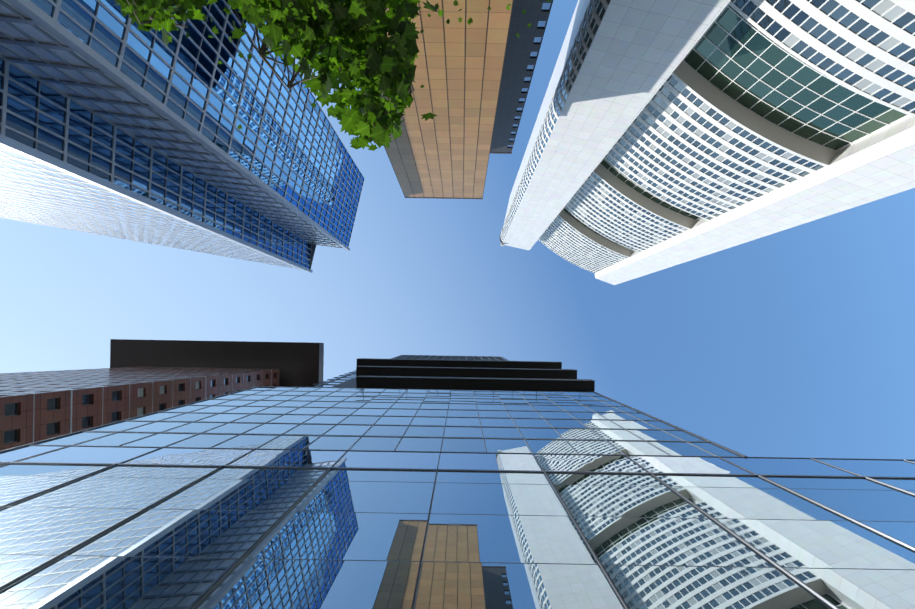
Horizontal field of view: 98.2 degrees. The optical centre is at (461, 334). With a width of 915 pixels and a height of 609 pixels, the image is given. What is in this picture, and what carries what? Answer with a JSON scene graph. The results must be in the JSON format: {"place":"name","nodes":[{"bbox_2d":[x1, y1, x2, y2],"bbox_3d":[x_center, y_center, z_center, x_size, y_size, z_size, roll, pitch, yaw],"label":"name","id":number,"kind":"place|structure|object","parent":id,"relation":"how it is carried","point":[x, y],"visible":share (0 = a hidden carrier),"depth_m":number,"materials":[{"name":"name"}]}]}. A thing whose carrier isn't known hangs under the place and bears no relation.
{"place":"outdoors","nodes":[
{"label":"outdoors","id":0,"kind":"place"},
{"bbox_2d":[0,359,914,608],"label":"glass building","id":1,"kind":"structure","parent":0,"point":[265,497],"depth_m":16.78,"materials":[{"name":"blue glass"}]},
{"bbox_2d":[333,358,594,391],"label":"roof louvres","id":2,"kind":"object","parent":1,"relation":"on","point":[371,378],"visible":0.54,"depth_m":62.29,"materials":[{"name":"black metal"}]},
{"bbox_2d":[0,0,914,459],"label":"sky","id":3,"kind":"structure","parent":0,"point":[798,341],"materials":[{"name":"blue"}]},
{"label":"ground","id":4,"kind":"structure","parent":0,"visible":0},
{"bbox_2d":[0,339,323,450],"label":"brick building","id":5,"kind":"structure","parent":4,"relation":"on","point":[139,378],"depth_m":60.14,"materials":[{"name":"brown brick"}]},
{"bbox_2d":[307,355,508,386],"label":"glass tower","id":6,"kind":"structure","parent":4,"relation":"on","point":[334,381],"depth_m":146.24,"materials":[{"name":"blue glass"}]},
{"bbox_2d":[360,0,552,198],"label":"beige tower","id":7,"kind":"structure","parent":4,"relation":"on","point":[474,78],"depth_m":71.06,"materials":[{"name":"brown stone"}]},
{"bbox_2d":[500,0,914,284],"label":"white tower","id":8,"kind":"structure","parent":4,"relation":"on","point":[665,134],"depth_m":94.86,"materials":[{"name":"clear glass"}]},
{"bbox_3d":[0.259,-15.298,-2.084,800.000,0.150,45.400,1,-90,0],"label":"pavement","id":9,"kind":"structure","parent":0,"visible":0},
{"bbox_2d":[0,0,364,272],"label":"blue tower","id":10,"kind":"structure","parent":9,"relation":"on","point":[114,122],"depth_m":65.26,"materials":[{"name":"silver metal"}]},
{"bbox_2d":[114,0,550,150],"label":"street tree","id":11,"kind":"object","parent":9,"relation":"on","point":[373,61],"visible":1,"depth_m":3.77,"materials":[{"name":"green plant"}]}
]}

